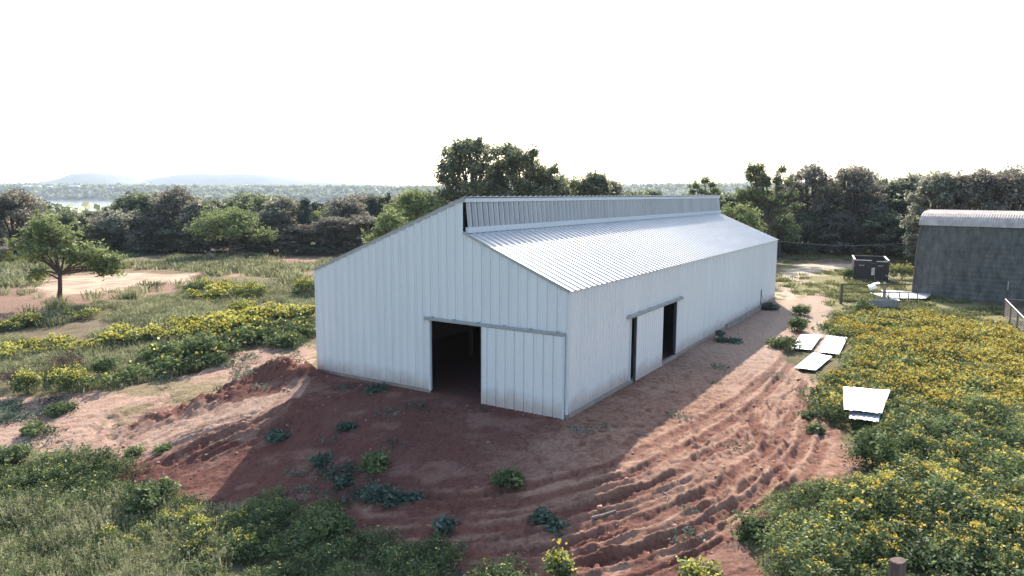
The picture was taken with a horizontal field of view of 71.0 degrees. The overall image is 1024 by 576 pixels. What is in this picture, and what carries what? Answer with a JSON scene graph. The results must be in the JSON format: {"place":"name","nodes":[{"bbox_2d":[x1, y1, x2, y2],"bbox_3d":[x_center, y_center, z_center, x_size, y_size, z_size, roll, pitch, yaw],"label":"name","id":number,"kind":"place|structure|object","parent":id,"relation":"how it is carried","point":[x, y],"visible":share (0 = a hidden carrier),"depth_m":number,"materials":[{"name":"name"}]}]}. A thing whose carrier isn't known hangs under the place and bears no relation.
{"place":"outdoors","nodes":[
{"label":"outdoors","id":0,"kind":"place"},
{"bbox_2d":[27,173,158,185],"bbox_3d":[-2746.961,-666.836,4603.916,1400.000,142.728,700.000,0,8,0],"label":"hill","id":1,"kind":"structure","parent":0,"point":[96,178],"depth_m":4462.21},
{"bbox_2d":[41,200,448,212],"bbox_3d":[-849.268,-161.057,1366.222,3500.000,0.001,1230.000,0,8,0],"label":"lake","id":2,"kind":"structure","parent":0,"point":[78,203],"depth_m":1460.48,"materials":[{"name":"grey liquid"}]},
{"bbox_2d":[141,174,383,185],"bbox_3d":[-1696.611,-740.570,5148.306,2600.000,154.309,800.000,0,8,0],"label":"hill","id":3,"kind":"structure","parent":0,"point":[222,179],"depth_m":4954.82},
{"bbox_2d":[0,188,1023,575],"bbox_3d":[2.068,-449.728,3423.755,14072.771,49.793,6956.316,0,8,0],"label":"ground","id":4,"kind":"structure","parent":0,"point":[450,432],"depth_m":24.41,"materials":[{"name":"soil"}]},
{"bbox_2d":[0,441,32,468],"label":"weed bush","id":5,"kind":"object","parent":4,"relation":"on","point":[15,451],"visible":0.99,"depth_m":25.77,"materials":[{"name":"green plant"}]},
{"bbox_2d":[5,365,44,393],"bbox_3d":[-22.166,4.179,32.709,1.488,1.402,1.488,5,9,30],"label":"flowering bush","id":6,"kind":"object","parent":4,"relation":"on","point":[22,378],"visible":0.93,"depth_m":32.41,"materials":[{"name":"green plant"}]},
{"bbox_2d":[0,187,51,256],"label":"oak tree","id":7,"kind":"object","parent":4,"relation":"on","point":[16,206],"visible":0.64,"depth_m":82.21,"materials":[{"name":"green plant"}]},
{"bbox_2d":[19,420,54,437],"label":"weed bush","id":8,"kind":"object","parent":4,"relation":"on","point":[30,428],"visible":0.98,"depth_m":28.17,"materials":[{"name":"green plant"}]},
{"bbox_2d":[0,307,110,331],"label":"yellow flowers","id":9,"kind":"object","parent":4,"relation":"on","point":[29,317],"visible":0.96,"depth_m":45.50,"materials":[{"name":"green plant"}]},
{"bbox_2d":[37,294,77,311],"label":"grass tuft","id":10,"kind":"object","parent":4,"relation":"on","point":[56,303],"visible":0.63,"depth_m":49.04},
{"bbox_2d":[39,400,78,418],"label":"weed bush","id":11,"kind":"object","parent":4,"relation":"on","point":[59,407],"visible":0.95,"depth_m":30.01,"materials":[{"name":"green plant"}]},
{"bbox_2d":[34,361,97,394],"bbox_3d":[-20.277,4.064,32.547,2.455,1.475,2.406,0,8,0],"label":"flowering bush","id":12,"kind":"object","parent":4,"relation":"on","point":[63,378],"visible":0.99,"depth_m":32.23,"materials":[{"name":"green plant"}]},
{"bbox_2d":[45,348,89,371],"bbox_3d":[-22.066,3.598,35.548,2.037,1.179,1.970,0,8,0],"label":"dead bush","id":13,"kind":"object","parent":4,"relation":"on","point":[67,361],"visible":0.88,"depth_m":35.42,"materials":[{"name":"brown plant"}]},
{"bbox_2d":[4,209,132,298],"bbox_3d":[-31.327,-2.027,50.736,8.628,7.145,4.352,0,8,0],"label":"mesquite tree","id":14,"kind":"object","parent":4,"relation":"on","point":[102,261],"visible":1,"depth_m":50.51,"materials":[{"name":"green plant"}]},
{"bbox_2d":[47,207,94,249],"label":"oak tree","id":15,"kind":"object","parent":4,"relation":"on","point":[80,222],"visible":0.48,"depth_m":92.23,"materials":[{"name":"green plant"}]},
{"bbox_2d":[87,355,121,373],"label":"weed bush","id":16,"kind":"object","parent":4,"relation":"on","point":[105,364],"visible":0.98,"depth_m":34.23,"materials":[{"name":"green plant"}]},
{"bbox_2d":[80,228,132,251],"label":"oak tree","id":17,"kind":"object","parent":4,"relation":"on","point":[110,240],"visible":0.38,"depth_m":92.91,"materials":[{"name":"green plant"}]},
{"bbox_2d":[91,207,149,253],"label":"oak tree","id":18,"kind":"object","parent":4,"relation":"on","point":[117,223],"visible":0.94,"depth_m":91.99,"materials":[{"name":"green plant"}]},
{"bbox_2d":[0,444,246,575],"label":"feathery weeds","id":19,"kind":"object","parent":4,"relation":"on","point":[88,521],"visible":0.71,"depth_m":20.52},
{"bbox_2d":[110,188,174,250],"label":"oak tree","id":20,"kind":"object","parent":4,"relation":"on","point":[134,201],"visible":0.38,"depth_m":96.47,"materials":[{"name":"green plant"}]},
{"bbox_2d":[115,475,185,517],"bbox_3d":[-11.130,6.436,22.252,1.682,1.104,2.019,6,10,37],"label":"weed bush","id":21,"kind":"object","parent":4,"relation":"on","point":[151,490],"visible":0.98,"depth_m":22.03,"materials":[{"name":"green plant"}]},
{"bbox_2d":[129,209,178,251],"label":"oak tree","id":22,"kind":"object","parent":4,"relation":"on","point":[149,229],"visible":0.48,"depth_m":93.92,"materials":[{"name":"green plant"}]},
{"bbox_2d":[0,276,315,395],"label":"meadow weeds","id":23,"kind":"object","parent":4,"relation":"on","point":[150,309],"visible":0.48,"depth_m":43.86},
{"bbox_2d":[0,301,315,358],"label":"yellow flowers","id":24,"kind":"object","parent":4,"relation":"on","point":[193,324],"visible":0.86,"depth_m":40.64,"materials":[{"name":"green plant"}]},
{"bbox_2d":[0,250,334,318],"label":"dry weeds","id":25,"kind":"object","parent":4,"relation":"on","point":[263,265],"visible":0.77,"depth_m":72.32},
{"bbox_2d":[144,185,194,250],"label":"oak tree","id":26,"kind":"object","parent":4,"relation":"on","point":[169,200],"visible":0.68,"depth_m":95.02,"materials":[{"name":"green plant"}]},
{"bbox_2d":[144,224,206,252],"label":"oak tree","id":27,"kind":"object","parent":4,"relation":"on","point":[177,238],"visible":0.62,"depth_m":93.94,"materials":[{"name":"green plant"}]},
{"bbox_2d":[170,197,226,252],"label":"oak tree","id":28,"kind":"object","parent":4,"relation":"on","point":[192,209],"visible":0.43,"depth_m":93.13,"materials":[{"name":"green plant"}]},
{"bbox_2d":[84,313,315,388],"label":"green weeds","id":29,"kind":"object","parent":4,"relation":"on","point":[168,356],"visible":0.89,"depth_m":36.52,"materials":[{"name":"green plant"}]},
{"bbox_2d":[176,331,223,355],"bbox_3d":[-15.740,2.929,36.358,2.294,1.525,2.120,8,11,44],"label":"weed bush","id":30,"kind":"object","parent":4,"relation":"on","point":[200,342],"visible":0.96,"depth_m":35.92,"materials":[{"name":"green plant"}]},
{"bbox_2d":[177,216,235,252],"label":"oak tree","id":31,"kind":"object","parent":4,"relation":"on","point":[188,243],"visible":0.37,"depth_m":92.93,"materials":[{"name":"green plant"}]},
{"bbox_2d":[181,277,267,302],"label":"yellow flowers","id":32,"kind":"object","parent":4,"relation":"on","point":[213,289],"visible":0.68,"depth_m":52.97,"materials":[{"name":"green plant"}]},
{"bbox_2d":[182,203,278,255],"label":"mesquite tree","id":33,"kind":"object","parent":4,"relation":"on","point":[233,222],"visible":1,"depth_m":84.95,"materials":[{"name":"green plant"}]},
{"bbox_2d":[224,297,260,310],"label":"flowering bush","id":34,"kind":"object","parent":4,"relation":"on","point":[235,305],"visible":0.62,"depth_m":45.21,"materials":[{"name":"green plant"}]},
{"bbox_2d":[217,190,275,248],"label":"oak tree","id":35,"kind":"object","parent":4,"relation":"on","point":[245,200],"visible":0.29,"depth_m":96.94,"materials":[{"name":"green plant"}]},
{"bbox_2d":[221,225,273,253],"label":"oak tree","id":36,"kind":"object","parent":4,"relation":"on","point":[248,246],"visible":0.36,"depth_m":91.26,"materials":[{"name":"green plant"}]},
{"bbox_2d":[228,277,268,298],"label":"flowering bush","id":37,"kind":"object","parent":4,"relation":"on","point":[251,287],"visible":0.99,"depth_m":53.84,"materials":[{"name":"green plant"}]},
{"bbox_2d":[0,442,543,575],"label":"weeds","id":38,"kind":"object","parent":4,"relation":"on","point":[264,516],"visible":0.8,"depth_m":19.79,"materials":[{"name":"green plant"}]},
{"bbox_2d":[244,215,300,253],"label":"oak tree","id":39,"kind":"object","parent":4,"relation":"on","point":[271,245],"visible":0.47,"depth_m":92.52,"materials":[{"name":"green plant"}]},
{"bbox_2d":[263,427,291,443],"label":"weed bush","id":40,"kind":"object","parent":4,"relation":"on","point":[274,436],"visible":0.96,"depth_m":25.36,"materials":[{"name":"green plant"}]},
{"bbox_2d":[254,195,301,251],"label":"oak tree","id":41,"kind":"object","parent":4,"relation":"on","point":[284,209],"visible":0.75,"depth_m":93.61,"materials":[{"name":"green plant"}]},
{"bbox_2d":[262,330,308,347],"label":"weed bush","id":42,"kind":"object","parent":4,"relation":"on","point":[288,332],"visible":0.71,"depth_m":37.71,"materials":[{"name":"green plant"}]},
{"bbox_2d":[274,223,328,254],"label":"oak tree","id":43,"kind":"object","parent":4,"relation":"on","point":[302,230],"visible":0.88,"depth_m":91.45,"materials":[{"name":"green plant"}]},
{"bbox_2d":[291,273,314,294],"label":"flowering bush","id":44,"kind":"object","parent":4,"relation":"on","point":[301,284],"visible":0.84,"depth_m":55.33,"materials":[{"name":"green plant"}]},
{"bbox_2d":[290,196,318,243],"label":"cedar tree","id":45,"kind":"object","parent":4,"relation":"on","point":[305,216],"visible":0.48,"depth_m":95.95,"materials":[{"name":"green plant"}]},
{"bbox_2d":[305,449,334,466],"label":"weed bush","id":46,"kind":"object","parent":4,"relation":"on","point":[319,460],"visible":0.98,"depth_m":23.38,"materials":[{"name":"green plant"}]},
{"bbox_2d":[306,215,359,253],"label":"oak tree","id":47,"kind":"object","parent":4,"relation":"on","point":[336,223],"visible":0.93,"depth_m":92.03,"materials":[{"name":"green plant"}]},
{"bbox_2d":[311,507,357,542],"bbox_3d":[-4.696,6.338,19.079,1.300,0.979,1.193,-6,10,-38],"label":"weed bush","id":48,"kind":"object","parent":4,"relation":"on","point":[338,523],"visible":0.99,"depth_m":18.90,"materials":[{"name":"green plant"}]},
{"bbox_2d":[331,471,356,489],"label":"weed bush","id":49,"kind":"object","parent":4,"relation":"on","point":[343,481],"visible":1,"depth_m":21.84,"materials":[{"name":"green plant"}]},
{"bbox_2d":[318,193,372,250],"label":"oak tree","id":50,"kind":"object","parent":4,"relation":"on","point":[347,208],"visible":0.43,"depth_m":96.60,"materials":[{"name":"green plant"}]},
{"bbox_2d":[341,213,383,251],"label":"oak tree","id":51,"kind":"object","parent":4,"relation":"on","point":[360,221],"visible":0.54,"depth_m":90.95,"materials":[{"name":"green plant"}]},
{"bbox_2d":[355,447,393,473],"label":"weed bush","id":52,"kind":"object","parent":4,"relation":"on","point":[373,462],"visible":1,"depth_m":22.23,"materials":[{"name":"green plant"}]},
{"bbox_2d":[358,483,392,506],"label":"weed bush","id":53,"kind":"object","parent":4,"relation":"on","point":[374,494],"visible":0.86,"depth_m":20.73,"materials":[{"name":"green plant"}]},
{"bbox_2d":[360,207,407,243],"bbox_3d":[-10.494,-3.453,62.246,5.257,7.089,4.105,5,9,34],"label":"mesquite tree","id":54,"kind":"object","parent":4,"relation":"on","point":[387,221],"visible":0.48,"depth_m":61.19,"materials":[{"name":"green plant"}]},
{"bbox_2d":[376,486,409,509],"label":"weed bush","id":55,"kind":"object","parent":4,"relation":"on","point":[393,497],"visible":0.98,"depth_m":20.34,"materials":[{"name":"green plant"}]},
{"bbox_2d":[377,185,445,224],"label":"mesquite tree","id":56,"kind":"object","parent":4,"relation":"on","point":[416,205],"visible":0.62,"depth_m":70.24,"materials":[{"name":"green plant"}]},
{"bbox_2d":[0,182,852,200],"bbox_3d":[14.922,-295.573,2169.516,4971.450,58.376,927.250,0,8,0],"label":"woods","id":57,"kind":"object","parent":4,"relation":"on","point":[93,190],"visible":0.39,"depth_m":1863.24,"materials":[{"name":"plant"}]},
{"bbox_2d":[0,305,875,575],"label":"creeping weeds","id":58,"kind":"object","parent":4,"relation":"on","point":[15,410],"visible":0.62,"depth_m":26.64,"materials":[{"name":"green plant"}]},
{"bbox_2d":[431,513,460,535],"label":"weed bush","id":59,"kind":"object","parent":4,"relation":"on","point":[442,523],"visible":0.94,"depth_m":18.73,"materials":[{"name":"green plant"}]},
{"bbox_2d":[430,134,512,205],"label":"oak tree","id":60,"kind":"object","parent":4,"relation":"on","point":[456,153],"visible":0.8,"depth_m":76.01,"materials":[{"name":"green plant"}]},
{"bbox_2d":[113,294,877,575],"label":"clods","id":61,"kind":"object","parent":4,"relation":"on","point":[599,507],"visible":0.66,"depth_m":23.50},
{"bbox_2d":[489,465,526,489],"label":"weed bush","id":62,"kind":"object","parent":4,"relation":"on","point":[505,476],"visible":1,"depth_m":20.29,"materials":[{"name":"green plant"}]},
{"bbox_2d":[46,201,1005,229],"bbox_3d":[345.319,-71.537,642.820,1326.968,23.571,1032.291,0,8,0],"label":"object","id":63,"kind":"object","parent":4,"relation":"on","point":[60,207],"depth_m":144.88,"materials":[{"name":"green wood"}]},
{"bbox_2d":[486,139,573,196],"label":"oak tree","id":64,"kind":"object","parent":4,"relation":"on","point":[516,161],"visible":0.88,"depth_m":75.90,"materials":[{"name":"green plant"}]},
{"bbox_2d":[526,504,559,526],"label":"weed bush","id":65,"kind":"object","parent":4,"relation":"on","point":[542,516],"visible":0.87,"depth_m":18.70,"materials":[{"name":"green plant"}]},
{"bbox_2d":[314,195,777,419],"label":"barn","id":66,"kind":"structure","parent":4,"relation":"on","point":[551,296],"depth_m":28.33,"materials":[{"name":"paint"}]},
{"bbox_2d":[481,327,564,419],"bbox_3d":[0.335,2.955,25.277,3.384,2.915,0.115,5,9,31],"label":"sliding door","id":67,"kind":"structure","parent":66,"relation":"in","point":[521,371],"depth_m":25.20,"materials":[{"name":"paint"}]},
{"bbox_2d":[633,307,663,381],"bbox_3d":[5.853,2.326,30.576,0.095,2.700,3.240,5,9,31],"label":"sliding door","id":68,"kind":"structure","parent":66,"relation":"in","point":[648,327],"depth_m":30.39,"materials":[{"name":"paint"}]},
{"bbox_2d":[543,517,571,536],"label":"weed bush","id":69,"kind":"object","parent":4,"relation":"on","point":[556,524],"visible":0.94,"depth_m":18.28,"materials":[{"name":"green plant"}]},
{"bbox_2d":[540,539,578,575],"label":"flowering bush","id":70,"kind":"object","parent":4,"relation":"on","point":[558,562],"visible":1,"depth_m":16.35,"materials":[{"name":"yellow plant"}]},
{"bbox_2d":[574,169,615,195],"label":"oak tree","id":71,"kind":"object","parent":4,"relation":"on","point":[595,184],"visible":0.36,"depth_m":80.21,"materials":[{"name":"green plant"}]},
{"bbox_2d":[669,555,722,575],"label":"flowering bush","id":72,"kind":"object","parent":4,"relation":"on","point":[694,568],"visible":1,"depth_m":15.89,"materials":[{"name":"yellow plant"}]},
{"bbox_2d":[686,173,724,199],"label":"slender tree","id":73,"kind":"object","parent":4,"relation":"on","point":[704,191],"visible":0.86,"depth_m":86.86,"materials":[{"name":"green plant"}]},
{"bbox_2d":[712,192,753,214],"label":"oak tree","id":74,"kind":"object","parent":4,"relation":"on","point":[727,196],"visible":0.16,"depth_m":93.62,"materials":[{"name":"green plant"}]},
{"bbox_2d":[720,197,767,231],"bbox_3d":[20.807,-4.422,65.803,5.101,7.741,5.630,0,8,0],"label":"mesquite tree","id":75,"kind":"object","parent":4,"relation":"on","point":[745,215],"visible":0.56,"depth_m":64.93,"materials":[{"name":"green plant"}]},
{"bbox_2d":[730,515,780,544],"bbox_3d":[5.870,5.737,17.056,1.202,0.686,0.887,5,9,34],"label":"weed bush","id":76,"kind":"object","parent":4,"relation":"on","point":[751,535],"visible":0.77,"depth_m":16.99,"materials":[{"name":"green plant"}]},
{"bbox_2d":[730,159,806,234],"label":"slender tree","id":77,"kind":"object","parent":4,"relation":"on","point":[770,208],"visible":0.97,"depth_m":82.99,"materials":[{"name":"green plant"}]},
{"bbox_2d":[759,209,805,257],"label":"mesquite tree","id":78,"kind":"object","parent":4,"relation":"on","point":[787,229],"visible":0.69,"depth_m":85.93,"materials":[{"name":"green plant"}]},
{"bbox_2d":[762,335,804,350],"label":"weed bush","id":79,"kind":"object","parent":4,"relation":"on","point":[780,342],"visible":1,"depth_m":36.45,"materials":[{"name":"green plant"}]},
{"bbox_2d":[788,316,810,330],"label":"weed bush","id":80,"kind":"object","parent":4,"relation":"on","point":[800,323],"visible":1,"depth_m":41.17,"materials":[{"name":"green plant"}]},
{"bbox_2d":[777,209,822,253],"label":"oak tree","id":81,"kind":"object","parent":4,"relation":"on","point":[809,224],"visible":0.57,"depth_m":90.16,"materials":[{"name":"green plant"}]},
{"bbox_2d":[793,334,821,349],"bbox_3d":[15.719,2.827,38.323,1.045,0.034,4.827,5,9,29],"label":"roofing sheet","id":82,"kind":"object","parent":4,"relation":"on","point":[810,342],"visible":0.86,"depth_m":38.41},
{"bbox_2d":[778,160,838,253],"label":"oak tree","id":83,"kind":"object","parent":4,"relation":"on","point":[811,175],"visible":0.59,"depth_m":90.61,"materials":[{"name":"green plant"}]},
{"bbox_2d":[794,352,831,369],"bbox_3d":[14.322,3.453,33.949,0.966,0.034,3.847,5,9,34],"label":"roofing sheet","id":84,"kind":"object","parent":4,"relation":"on","point":[814,361],"visible":1,"depth_m":33.81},
{"bbox_2d":[802,420,829,435],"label":"weed bush","id":85,"kind":"object","parent":4,"relation":"on","point":[814,427],"visible":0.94,"depth_m":23.95,"materials":[{"name":"green plant"}]},
{"bbox_2d":[798,177,861,253],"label":"oak tree","id":86,"kind":"object","parent":4,"relation":"on","point":[828,209],"visible":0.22,"depth_m":91.61,"materials":[{"name":"green plant"}]},
{"bbox_2d":[818,335,847,353],"bbox_3d":[16.832,2.946,37.696,1.074,0.034,4.869,5,9,29],"label":"roofing sheet","id":87,"kind":"object","parent":4,"relation":"on","point":[831,344],"visible":0.98,"depth_m":37.55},
{"bbox_2d":[810,209,874,255],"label":"oak tree","id":88,"kind":"object","parent":4,"relation":"on","point":[838,220],"visible":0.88,"depth_m":88.38,"materials":[{"name":"green plant"}]},
{"bbox_2d":[817,163,892,253],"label":"oak tree","id":89,"kind":"object","parent":4,"relation":"on","point":[854,176],"visible":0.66,"depth_m":89.63,"materials":[{"name":"green plant"}]},
{"bbox_2d":[849,410,880,421],"bbox_3d":[12.702,4.210,25.519,1.294,0.041,3.614,4,8,25],"label":"roofing sheet","id":90,"kind":"object","parent":4,"relation":"on","point":[868,416],"visible":0.28,"depth_m":24.45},
{"bbox_2d":[843,386,889,412],"bbox_3d":[12.866,4.016,25.918,1.626,0.043,3.451,4,8,24],"label":"roofing sheet","id":91,"kind":"object","parent":90,"relation":"on","point":[861,399],"visible":0.99,"depth_m":25.90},
{"bbox_2d":[850,179,891,253],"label":"oak tree","id":92,"kind":"object","parent":4,"relation":"on","point":[876,189],"visible":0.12,"depth_m":91.61,"materials":[{"name":"green plant"}]},
{"bbox_2d":[840,428,905,470],"bbox_3d":[10.487,4.716,20.852,1.763,1.302,1.587,3,8,18],"label":"weed bush","id":93,"kind":"object","parent":4,"relation":"on","point":[880,451],"visible":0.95,"depth_m":20.70,"materials":[{"name":"green plant"}]},
{"bbox_2d":[722,306,1023,575],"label":"wildflowers","id":94,"kind":"object","parent":4,"relation":"on","point":[927,368],"visible":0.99,"depth_m":19.71,"materials":[{"name":"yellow plant"}]},
{"bbox_2d":[851,255,895,281],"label":"open top bin","id":95,"kind":"object","parent":4,"relation":"on","point":[871,267],"visible":0.92,"depth_m":65.04,"materials":[{"name":"black paint"}]},
{"bbox_2d":[846,208,911,256],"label":"oak tree","id":96,"kind":"object","parent":4,"relation":"on","point":[885,219],"visible":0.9,"depth_m":86.76,"materials":[{"name":"green plant"}]},
{"bbox_2d":[839,283,935,303],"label":"pipe gate","id":97,"kind":"structure","parent":4,"relation":"on","point":[884,292],"depth_m":52.04,"materials":[{"name":"metal"}]},
{"bbox_2d":[867,175,919,245],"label":"oak tree","id":98,"kind":"object","parent":4,"relation":"on","point":[899,201],"visible":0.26,"depth_m":89.85,"materials":[{"name":"green plant"}]},
{"bbox_2d":[888,557,906,575],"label":"fence post","id":99,"kind":"object","parent":4,"relation":"on","point":[897,566],"visible":1,"depth_m":12.82,"materials":[{"name":"brown wood"}]},
{"bbox_2d":[776,251,1023,331],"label":"grass","id":100,"kind":"structure","parent":4,"relation":"on","point":[971,314],"depth_m":56.52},
{"bbox_2d":[889,262,913,278],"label":"flowering bush","id":101,"kind":"object","parent":4,"relation":"on","point":[903,270],"visible":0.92,"depth_m":68.08,"materials":[{"name":"green plant"}]},
{"bbox_2d":[879,172,930,256],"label":"oak tree","id":102,"kind":"object","parent":4,"relation":"on","point":[910,180],"visible":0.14,"depth_m":90.44,"materials":[{"name":"green plant"}]},
{"bbox_2d":[895,167,978,259],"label":"oak tree","id":103,"kind":"object","parent":4,"relation":"on","point":[937,187],"visible":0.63,"depth_m":77.14,"materials":[{"name":"green plant"}]},
{"bbox_2d":[911,209,1023,304],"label":"arched shed","id":104,"kind":"structure","parent":4,"relation":"on","point":[976,255],"depth_m":54.37,"materials":[{"name":"grey metal"}]},
{"bbox_2d":[939,167,1013,209],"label":"oak tree","id":105,"kind":"object","parent":4,"relation":"on","point":[974,191],"visible":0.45,"depth_m":74.36,"materials":[{"name":"green plant"}]},
{"bbox_2d":[980,162,1023,210],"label":"oak tree","id":106,"kind":"object","parent":4,"relation":"on","point":[1010,185],"visible":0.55,"depth_m":72.43,"materials":[{"name":"green plant"}]},
{"bbox_2d":[1003,299,1023,332],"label":"corral fence","id":107,"kind":"object","parent":4,"relation":"on","point":[1011,313],"visible":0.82,"depth_m":44.58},
{"bbox_3d":[29.403,0.568,55.935,1.991,0.034,4.470,0,8,0],"label":"roofing sheet","id":108,"kind":"object","parent":4,"relation":"on","visible":0},
{"bbox_2d":[881,290,930,298],"bbox_3d":[30.974,0.542,55.444,3.772,0.034,4.940,3,8,18],"label":"roofing sheet","id":109,"kind":"object","parent":108,"relation":"on","point":[914,295],"visible":0.77,"depth_m":55.20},
{"bbox_2d":[0,0,1023,186],"label":"sky","id":110,"kind":"structure","parent":0,"point":[341,91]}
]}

